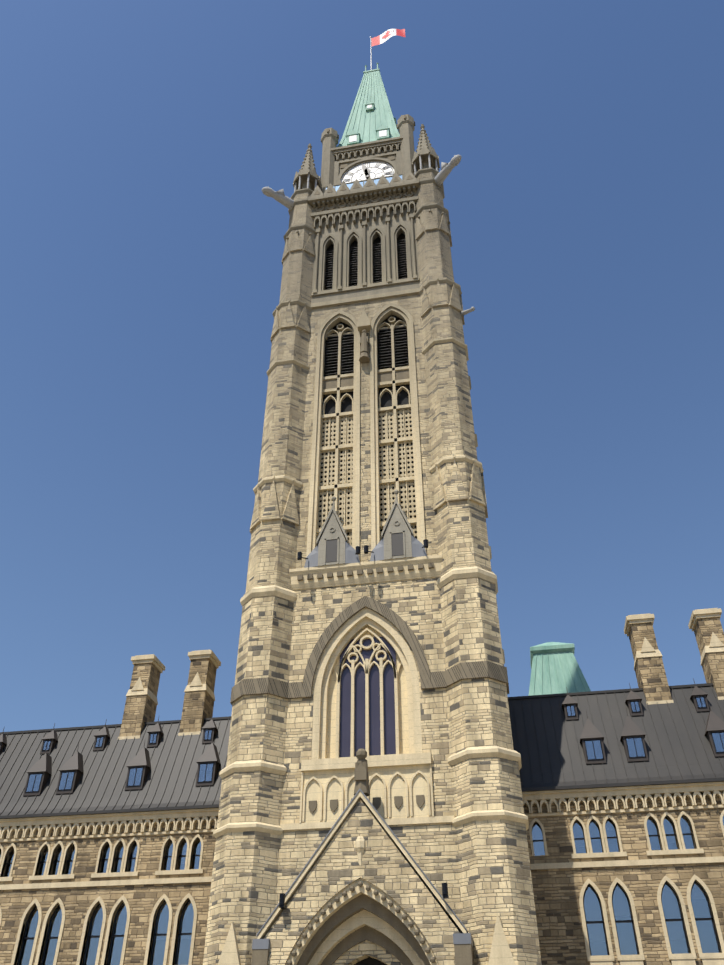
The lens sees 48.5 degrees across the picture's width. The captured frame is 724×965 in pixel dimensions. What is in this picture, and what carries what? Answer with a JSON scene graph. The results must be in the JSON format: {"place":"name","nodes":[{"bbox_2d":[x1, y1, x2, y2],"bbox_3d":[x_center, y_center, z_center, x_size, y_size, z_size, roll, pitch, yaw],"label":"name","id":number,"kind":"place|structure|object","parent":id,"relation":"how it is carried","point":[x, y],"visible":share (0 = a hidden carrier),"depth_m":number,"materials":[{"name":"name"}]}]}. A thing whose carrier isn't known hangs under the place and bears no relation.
{"place":"outdoors","nodes":[
{"label":"outdoors","id":0,"kind":"place"},
{"bbox_2d":[0,0,723,731],"label":"sky","id":1,"kind":"structure","parent":0,"point":[142,244],"materials":[{"name":"blue"}]},
{"bbox_2d":[326,175,401,191],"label":"peace tower deck glazing","id":2,"kind":"structure","parent":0,"point":[349,185],"depth_m":72.53,"materials":[{"name":"glass"}]},
{"bbox_2d":[317,233,416,544],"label":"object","id":3,"kind":"object","parent":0,"point":[386,401],"visible":0.31,"depth_m":60.36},
{"bbox_2d":[528,642,590,695],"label":"copper roof","id":4,"kind":"structure","parent":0,"point":[555,668],"depth_m":81.61,"materials":[{"name":"teal metal"}]},
{"label":"ground","id":5,"kind":"structure","parent":0,"visible":0},
{"bbox_2d":[0,792,723,964],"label":"block walls","id":6,"kind":"structure","parent":5,"relation":"on","point":[556,892],"depth_m":42.04,"materials":[{"name":"stone"}]},
{"bbox_2d":[0,686,723,815],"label":"roof","id":7,"kind":"structure","parent":6,"relation":"on","point":[526,775],"depth_m":47.28,"materials":[{"name":"grey metal"}]},
{"bbox_2d":[0,683,723,818],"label":"block roof seams","id":8,"kind":"object","parent":7,"relation":"attached to","point":[203,806],"visible":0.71,"depth_m":47.28,"materials":[{"name":"grey metal"}]},
{"bbox_2d":[0,678,723,795],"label":"dormer windows","id":9,"kind":"structure","parent":7,"relation":"attached to","point":[141,758],"depth_m":48.42,"materials":[{"name":"metal"}]},
{"bbox_2d":[25,696,723,792],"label":"dormer frames","id":10,"kind":"structure","parent":9,"relation":"attached to","point":[213,763],"depth_m":47.69,"materials":[{"name":"black metal"}]},
{"bbox_2d":[26,697,723,791],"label":"dormer glass","id":11,"kind":"object","parent":9,"relation":"attached to","point":[630,744],"visible":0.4,"depth_m":47.58,"materials":[{"name":"blue glass"}]},
{"bbox_2d":[118,608,723,739],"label":"chimney dressings","id":12,"kind":"structure","parent":7,"relation":"on","point":[647,650],"depth_m":51.13,"materials":[{"name":"beige stone"}]},
{"bbox_2d":[119,617,723,736],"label":"chimneys","id":13,"kind":"object","parent":7,"relation":"on","point":[198,706],"visible":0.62,"depth_m":51.49,"materials":[{"name":"stone"}]},
{"bbox_2d":[0,782,723,964],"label":"block dressings","id":14,"kind":"structure","parent":6,"relation":"attached to","point":[64,823],"depth_m":42.72,"materials":[{"name":"beige stone"}]},
{"bbox_2d":[0,815,723,964],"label":"window panes","id":15,"kind":"structure","parent":6,"relation":"attached to","point":[676,934],"depth_m":41.99,"materials":[{"name":"glass"}]},
{"bbox_2d":[6,833,720,964],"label":"window frames","id":16,"kind":"structure","parent":6,"relation":"attached to","point":[179,933],"depth_m":41.91,"materials":[{"name":"beige stone"}]},
{"bbox_2d":[264,799,459,964],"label":"gable wall","id":17,"kind":"structure","parent":5,"relation":"on","point":[385,867],"depth_m":36.78,"materials":[{"name":"stone"}]},
{"bbox_2d":[252,789,472,948],"bbox_3d":[0.048,18.140,37.872,9.760,6.760,1.780,-6,-38,8],"label":"gable coping","id":18,"kind":"object","parent":17,"relation":"on","point":[463,938],"visible":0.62,"depth_m":36.01,"materials":[{"name":"grey stone"}]},
{"bbox_2d":[279,539,448,908],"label":"floodlights","id":19,"kind":"object","parent":18,"relation":"attached to","point":[444,885],"visible":1,"depth_m":36.66,"materials":[{"name":"black metal"}]},
{"bbox_2d":[251,881,473,964],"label":"carved portal orders","id":20,"kind":"object","parent":5,"relation":"on","point":[464,955],"visible":0.92,"depth_m":36.34,"materials":[{"name":"beige stone"}]},
{"bbox_2d":[218,791,515,964],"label":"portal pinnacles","id":21,"kind":"object","parent":5,"relation":"on","point":[500,953],"visible":0.65,"depth_m":36.49,"materials":[{"name":"beige stone"}]},
{"bbox_2d":[354,749,369,796],"bbox_3d":[-0.004,14.493,40.254,0.840,2.250,0.840,-6,-38,8],"label":"stone gable finial","id":22,"kind":"object","parent":21,"relation":"on","point":[361,777],"visible":0.94,"depth_m":39.81,"materials":[{"name":"grey stone"}]},
{"bbox_2d":[203,172,541,964],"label":"tower wall","id":23,"kind":"structure","parent":5,"relation":"on","point":[481,868],"depth_m":45.35,"materials":[{"name":"beige stone"}]},
{"bbox_2d":[310,114,415,197],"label":"clock stage wall","id":24,"kind":"structure","parent":23,"relation":"on","point":[332,172],"depth_m":78.53,"materials":[{"name":"beige stone"}]},
{"bbox_2d":[341,161,393,183],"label":"clock face","id":25,"kind":"object","parent":24,"relation":"attached to","point":[356,175],"visible":0.27,"depth_m":77.37},
{"bbox_2d":[342,162,393,181],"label":"clock markings","id":26,"kind":"object","parent":25,"relation":"attached to","point":[366,170],"visible":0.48,"depth_m":77.37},
{"bbox_2d":[337,63,399,146],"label":"spire roof","id":27,"kind":"structure","parent":24,"relation":"on","point":[365,124],"depth_m":86.82,"materials":[{"name":"green metal"}]},
{"bbox_2d":[349,105,386,141],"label":"roof windows","id":28,"kind":"structure","parent":27,"relation":"attached to","point":[382,133],"depth_m":81.82,"materials":[{"name":"white glass"}]},
{"bbox_2d":[370,36,371,69],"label":"flagpole","id":29,"kind":"object","parent":27,"relation":"on","point":[371,53],"visible":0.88,"depth_m":99.98,"materials":[{"name":"silver metal"}]},
{"bbox_2d":[371,29,404,45],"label":"flag","id":30,"kind":"object","parent":29,"relation":"attached to","point":[376,40],"depth_m":101.53,"materials":[{"name":"red fabric"}]},
{"bbox_2d":[359,330,369,362],"bbox_3d":[0.180,-10.287,60.122,0.840,3.150,0.840,-6,-38,8],"label":"peace tower statue","id":31,"kind":"object","parent":23,"relation":"attached to","point":[364,350],"visible":0.98,"depth_m":59.53,"materials":[{"name":"beige stone"}]},
{"bbox_2d":[316,490,413,565],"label":"gablets","id":32,"kind":"object","parent":23,"relation":"on","point":[397,521],"visible":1,"depth_m":49.73,"materials":[{"name":"grey stone"}]},
{"bbox_2d":[326,533,403,561],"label":"gablet panels","id":33,"kind":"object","parent":32,"relation":"attached to","point":[397,547],"depth_m":49.16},
{"bbox_2d":[311,147,419,302],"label":"arcade","id":34,"kind":"object","parent":23,"relation":"attached to","point":[371,225],"visible":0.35,"depth_m":68.22},
{"bbox_2d":[297,115,433,812],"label":"peace tower carved bands","id":35,"kind":"object","parent":23,"relation":"attached to","point":[382,377],"visible":0.73,"depth_m":58.59,"materials":[{"name":"beige stone"}]},
{"bbox_2d":[304,535,426,567],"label":"metal roof","id":36,"kind":"structure","parent":23,"relation":"on","point":[418,550],"depth_m":48.98,"materials":[{"name":"grey metal"}]},
{"bbox_2d":[324,240,407,374],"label":"louvers","id":37,"kind":"object","parent":23,"relation":"in","point":[356,285],"visible":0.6,"depth_m":65.47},
{"bbox_2d":[294,154,437,191],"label":"peace tower lantern shafts","id":38,"kind":"object","parent":23,"relation":"on","point":[420,161],"visible":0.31,"depth_m":73.69,"materials":[{"name":"beige stone"}]},
{"bbox_2d":[293,124,439,190],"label":"pinnacles","id":39,"kind":"object","parent":23,"relation":"on","point":[424,149],"visible":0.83,"depth_m":75.41,"materials":[{"name":"beige stone"}]},
{"bbox_2d":[302,627,431,822],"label":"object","id":40,"kind":"object","parent":23,"relation":"attached to","point":[397,787],"visible":0.11,"depth_m":41.08,"materials":[{"name":"beige stone"}]},
{"bbox_2d":[317,409,416,545],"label":"peace tower stone grilles","id":41,"kind":"object","parent":23,"relation":"in","point":[382,468],"depth_m":54.10,"materials":[{"name":"beige stone"}]},
{"bbox_2d":[339,637,395,757],"bbox_3d":[0.318,11.813,44.457,3.240,7.000,0.080,-6,-38,8],"label":"peace tower stained glass","id":42,"kind":"object","parent":23,"relation":"in","point":[374,718],"depth_m":44.10,"materials":[{"name":"glass"}]},
{"bbox_2d":[262,155,474,315],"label":"gargoyles","id":43,"kind":"object","parent":23,"relation":"attached to","point":[279,196],"visible":0.96,"depth_m":70.37,"materials":[{"name":"beige stone"}]},
{"bbox_2d":[230,596,508,704],"bbox_3d":[1.249,12.562,50.234,15.460,5.988,13.535,-6,-38,8],"label":"hood mould","id":44,"kind":"object","parent":23,"relation":"attached to","point":[458,672],"visible":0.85,"depth_m":44.51,"materials":[{"name":"grey stone"}]},
{"bbox_2d":[354,957,386,964],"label":"doorway","id":45,"kind":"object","parent":23,"relation":"attached to","point":[369,961],"depth_m":37.01,"materials":[{"name":"black"}]},
{"bbox_2d":[213,167,528,837],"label":"stone trim","id":46,"kind":"structure","parent":23,"relation":"attached to","point":[354,626],"depth_m":51.58,"materials":[{"name":"beige stone"}]}
]}

